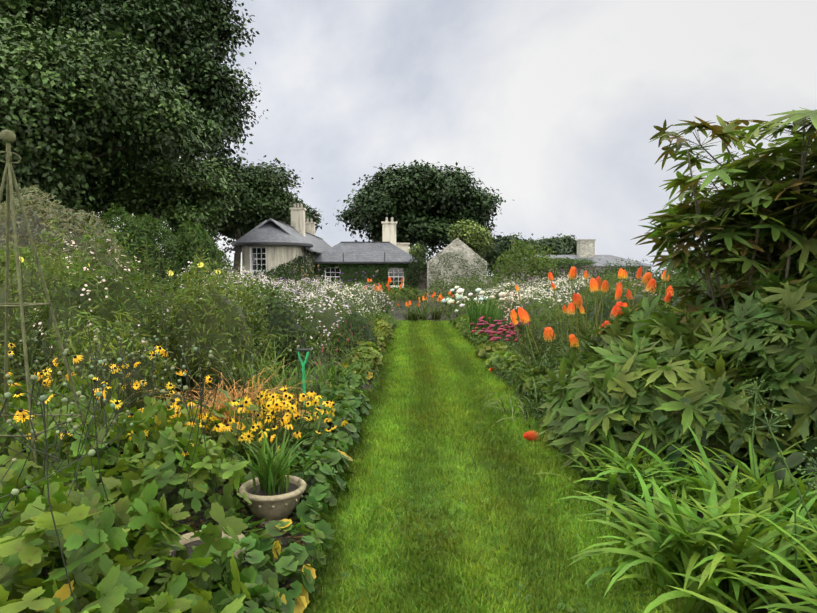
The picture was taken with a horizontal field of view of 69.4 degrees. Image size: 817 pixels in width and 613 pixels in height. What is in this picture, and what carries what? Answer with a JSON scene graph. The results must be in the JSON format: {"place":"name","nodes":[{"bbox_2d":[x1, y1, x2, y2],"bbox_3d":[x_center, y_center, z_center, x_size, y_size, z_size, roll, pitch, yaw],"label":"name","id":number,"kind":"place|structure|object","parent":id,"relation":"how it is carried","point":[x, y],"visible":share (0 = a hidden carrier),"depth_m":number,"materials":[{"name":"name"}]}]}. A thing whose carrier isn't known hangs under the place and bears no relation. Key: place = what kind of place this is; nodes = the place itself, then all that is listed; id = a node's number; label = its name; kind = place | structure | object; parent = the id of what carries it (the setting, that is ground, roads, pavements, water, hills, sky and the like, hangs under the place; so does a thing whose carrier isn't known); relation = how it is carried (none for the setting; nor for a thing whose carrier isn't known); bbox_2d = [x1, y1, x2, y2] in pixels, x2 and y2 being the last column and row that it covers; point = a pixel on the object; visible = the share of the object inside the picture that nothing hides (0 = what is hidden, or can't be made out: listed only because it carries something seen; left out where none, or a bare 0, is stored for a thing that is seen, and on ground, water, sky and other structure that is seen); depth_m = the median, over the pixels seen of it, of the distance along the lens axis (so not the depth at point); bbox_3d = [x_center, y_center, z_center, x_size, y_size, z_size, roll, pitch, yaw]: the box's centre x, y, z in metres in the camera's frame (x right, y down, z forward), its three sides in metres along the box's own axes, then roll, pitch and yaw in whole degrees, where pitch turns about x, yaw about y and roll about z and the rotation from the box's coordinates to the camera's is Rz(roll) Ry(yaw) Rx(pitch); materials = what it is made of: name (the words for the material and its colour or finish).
{"place":"outdoors","nodes":[
{"label":"outdoors","id":0,"kind":"place"},
{"bbox_2d":[8,276,816,612],"bbox_3d":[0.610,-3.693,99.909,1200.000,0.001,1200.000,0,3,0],"label":"ground","id":1,"kind":"structure","parent":0,"point":[396,314],"depth_m":4.30,"materials":[{"name":"soil"}]},
{"bbox_2d":[2,8,44,27],"bbox_3d":[-25.035,-12.886,35.172,12.308,25.302,11.496,0,3,0],"label":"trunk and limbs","id":2,"kind":"object","parent":1,"relation":"on","point":[11,12],"visible":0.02,"depth_m":32.60,"materials":[{"name":"brown plant"}]},
{"bbox_2d":[0,0,59,32],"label":"tree","id":3,"kind":"object","parent":2,"relation":"on","point":[16,5],"visible":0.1,"depth_m":31.44,"materials":[{"name":"green plant"}]},
{"bbox_2d":[0,130,85,487],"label":"garden obelisk","id":4,"kind":"object","parent":1,"relation":"on","point":[8,137],"visible":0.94,"depth_m":3.62,"materials":[{"name":"metal"}]},
{"bbox_2d":[0,135,147,235],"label":"tree","id":5,"kind":"object","parent":1,"relation":"on","point":[110,177],"visible":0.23,"depth_m":27.56,"materials":[{"name":"green plant"}]},
{"bbox_2d":[26,32,159,178],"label":"tree branches","id":6,"kind":"object","parent":1,"relation":"on","point":[103,154],"visible":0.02,"depth_m":26.39,"materials":[{"name":"brown plant"}]},
{"bbox_2d":[0,0,232,222],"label":"tree","id":7,"kind":"object","parent":6,"relation":"attached to","point":[73,93],"visible":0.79,"depth_m":24.08,"materials":[{"name":"green plant"}]},
{"bbox_2d":[0,185,236,295],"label":"shrub foliage","id":8,"kind":"object","parent":1,"relation":"on","point":[178,253],"visible":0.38,"depth_m":22.08,"materials":[{"name":"green plant"}]},
{"bbox_2d":[95,0,221,237],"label":"tree back trunk and limbs","id":9,"kind":"object","parent":1,"relation":"on","point":[170,52],"visible":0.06,"depth_m":35.66,"materials":[{"name":"brown plant"}]},
{"bbox_2d":[9,0,267,220],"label":"tree","id":10,"kind":"object","parent":9,"relation":"attached to","point":[207,31],"visible":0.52,"depth_m":34.30,"materials":[{"name":"green plant"}]},
{"bbox_2d":[100,150,246,244],"bbox_3d":[-11.880,-5.454,30.838,6.464,5.350,7.143,0,3,0],"label":"tree","id":11,"kind":"object","parent":1,"relation":"on","point":[207,205],"visible":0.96,"depth_m":29.12,"materials":[{"name":"green plant"}]},
{"bbox_2d":[0,269,377,611],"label":"plant stems","id":12,"kind":"object","parent":1,"relation":"on","point":[42,399],"visible":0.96,"depth_m":3.23,"materials":[{"name":"green plant"}]},
{"bbox_2d":[163,530,245,585],"bbox_3d":[-1.053,1.362,3.057,0.440,0.250,0.440,0,3,0],"label":"stone pot","id":13,"kind":"object","parent":1,"relation":"on","point":[182,541],"visible":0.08,"depth_m":3.15,"materials":[{"name":"beige stone"}]},
{"bbox_2d":[171,540,234,562],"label":"soil","id":14,"kind":"structure","parent":13,"relation":"on","point":[197,543],"depth_m":3.12,"materials":[{"name":"soil"}]},
{"bbox_2d":[0,215,425,612],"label":"border","id":15,"kind":"object","parent":1,"relation":"on","point":[29,543],"depth_m":4.50,"materials":[{"name":"green plant"}]},
{"bbox_2d":[217,181,249,281],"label":"understorey tree trunk and limbs","id":16,"kind":"object","parent":1,"relation":"on","point":[237,256],"visible":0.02,"depth_m":43.61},
{"bbox_2d":[199,151,312,256],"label":"tree","id":17,"kind":"object","parent":1,"relation":"on","point":[263,196],"visible":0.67,"depth_m":42.75,"materials":[{"name":"green plant"}]},
{"bbox_2d":[238,475,306,526],"bbox_3d":[-0.895,1.312,3.905,0.440,0.260,0.440,0,3,0],"label":"stone pot","id":18,"kind":"object","parent":1,"relation":"on","point":[269,509],"visible":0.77,"depth_m":3.77,"materials":[{"name":"beige stone"}]},
{"bbox_2d":[247,482,298,495],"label":"potting soil","id":19,"kind":"structure","parent":18,"relation":"on","point":[291,488],"depth_m":3.91,"materials":[{"name":"soil"}]},
{"bbox_2d":[223,426,316,495],"bbox_3d":[-0.891,1.004,3.864,0.691,0.438,0.572,-2,4,-37],"label":"potted plant","id":20,"kind":"object","parent":19,"relation":"on","point":[270,473],"visible":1,"depth_m":3.87,"materials":[{"name":"green plant"}]},
{"bbox_2d":[298,351,308,408],"bbox_3d":[-1.126,0.873,6.323,0.137,0.840,0.034,0,3,0],"label":"spade handle shaft","id":21,"kind":"object","parent":1,"relation":"on","point":[302,363],"visible":0.69,"depth_m":6.30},
{"bbox_2d":[296,349,309,351],"bbox_3d":[-1.126,0.466,6.302,0.140,0.032,0.032,0,3,0],"label":"fork handle grip","id":22,"kind":"object","parent":21,"relation":"attached to","point":[302,350],"visible":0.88,"depth_m":6.29,"materials":[{"name":"plastic"}]},
{"bbox_2d":[295,194,327,231],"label":"tree","id":23,"kind":"object","parent":1,"relation":"on","point":[309,213],"visible":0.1,"depth_m":74.54,"materials":[{"name":"green plant"}]},
{"bbox_2d":[242,208,416,297],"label":"house walls","id":24,"kind":"structure","parent":1,"relation":"on","point":[277,255],"depth_m":35.48,"materials":[{"name":"beige paint"}]},
{"bbox_2d":[249,247,265,271],"bbox_3d":[-8.667,-2.703,34.061,1.146,1.470,0.230,1,3,17],"label":"bow window frame","id":25,"kind":"object","parent":24,"relation":"attached to","point":[256,258],"visible":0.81,"depth_m":34.15,"materials":[{"name":"white wood"}]},
{"bbox_2d":[252,248,265,269],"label":"window panes","id":26,"kind":"structure","parent":25,"relation":"in","point":[254,267],"depth_m":34.17,"materials":[{"name":"black glass"}]},
{"bbox_2d":[232,218,417,261],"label":"house roofs","id":27,"kind":"structure","parent":24,"relation":"on","point":[270,230],"depth_m":39.51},
{"bbox_2d":[232,221,421,283],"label":"house gutters","id":28,"kind":"object","parent":24,"relation":"attached to","point":[241,244],"visible":0.65,"depth_m":35.40,"materials":[{"name":"grey metal"}]},
{"bbox_2d":[293,204,392,221],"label":"chimney pots","id":29,"kind":"object","parent":24,"relation":"on","point":[307,220],"visible":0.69,"depth_m":41.89,"materials":[{"name":"ceramic"}]},
{"bbox_2d":[325,267,403,287],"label":"window frames","id":30,"kind":"structure","parent":24,"relation":"attached to","point":[330,272],"depth_m":39.60,"materials":[{"name":"white wood"}]},
{"bbox_2d":[326,268,402,284],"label":"window panes","id":31,"kind":"structure","parent":30,"relation":"in","point":[395,279],"depth_m":39.65,"materials":[{"name":"glass"}]},
{"bbox_2d":[390,182,491,289],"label":"tree trunk","id":32,"kind":"object","parent":1,"relation":"on","point":[422,287],"visible":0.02,"depth_m":65.41,"materials":[{"name":"brown plant"}]},
{"bbox_2d":[334,160,505,256],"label":"tree","id":33,"kind":"object","parent":32,"relation":"on","point":[453,196],"visible":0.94,"depth_m":62.04,"materials":[{"name":"green plant"}]},
{"bbox_2d":[240,250,653,301],"bbox_3d":[4.266,-1.817,39.783,30.361,3.972,8.164,-1,3,-23],"label":"ivy foliage","id":34,"kind":"object","parent":1,"relation":"on","point":[352,272],"visible":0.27,"depth_m":39.27,"materials":[{"name":"green plant"}]},
{"bbox_2d":[425,238,486,301],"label":"stone barn walls","id":35,"kind":"structure","parent":1,"relation":"on","point":[457,245],"depth_m":35.88,"materials":[{"name":"grey stone"}]},
{"bbox_2d":[446,219,495,256],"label":"lime tree crown","id":36,"kind":"object","parent":1,"relation":"on","point":[474,237],"visible":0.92,"depth_m":49.62},
{"bbox_2d":[479,232,527,273],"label":"tree crown","id":37,"kind":"object","parent":1,"relation":"on","point":[503,244],"visible":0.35,"depth_m":69.88},
{"bbox_2d":[512,233,576,257],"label":"hedge","id":38,"kind":"object","parent":1,"relation":"on","point":[558,249],"visible":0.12,"depth_m":77.85,"materials":[{"name":"green plant"}]},
{"bbox_2d":[510,266,596,290],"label":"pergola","id":39,"kind":"object","parent":1,"relation":"on","point":[594,267],"visible":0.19,"depth_m":40.85,"materials":[{"name":"brown wood"}]},
{"bbox_2d":[538,233,576,253],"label":"tree","id":40,"kind":"object","parent":1,"relation":"on","point":[568,241],"visible":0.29,"depth_m":90.01,"materials":[{"name":"green plant"}]},
{"bbox_2d":[501,239,650,294],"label":"cottage walls","id":41,"kind":"structure","parent":1,"relation":"on","point":[585,248],"depth_m":44.91,"materials":[{"name":"beige paint"}]},
{"bbox_2d":[501,255,653,266],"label":"roof","id":42,"kind":"structure","parent":41,"relation":"on","point":[604,258],"depth_m":45.98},
{"bbox_2d":[386,107,816,612],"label":"border","id":43,"kind":"object","parent":1,"relation":"on","point":[657,380],"depth_m":4.72,"materials":[{"name":"green plant"}]},
{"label":"small light tree trunk and limbs","id":44,"kind":"object","parent":1,"relation":"on","visible":0},
{"bbox_2d":[409,243,426,271],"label":"light tree crown","id":45,"kind":"object","parent":44,"relation":"attached to","point":[413,250],"visible":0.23,"depth_m":47.86,"materials":[{"name":"green plant"}]},
{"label":"tree trunk","id":46,"kind":"object","parent":1,"relation":"on","visible":0},
{"bbox_2d":[220,186,308,253],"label":"tree","id":47,"kind":"object","parent":46,"relation":"attached to","point":[281,217],"visible":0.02,"depth_m":55.04,"materials":[{"name":"green plant"}]},
{"bbox_2d":[90,0,816,275],"label":"sky","id":48,"kind":"structure","parent":0,"point":[555,106],"materials":[{"name":"white"}]},
{"bbox_2d":[295,319,754,612],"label":"grass","id":49,"kind":"structure","parent":0,"point":[491,541],"depth_m":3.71,"materials":[{"name":"green plant"}]}
]}

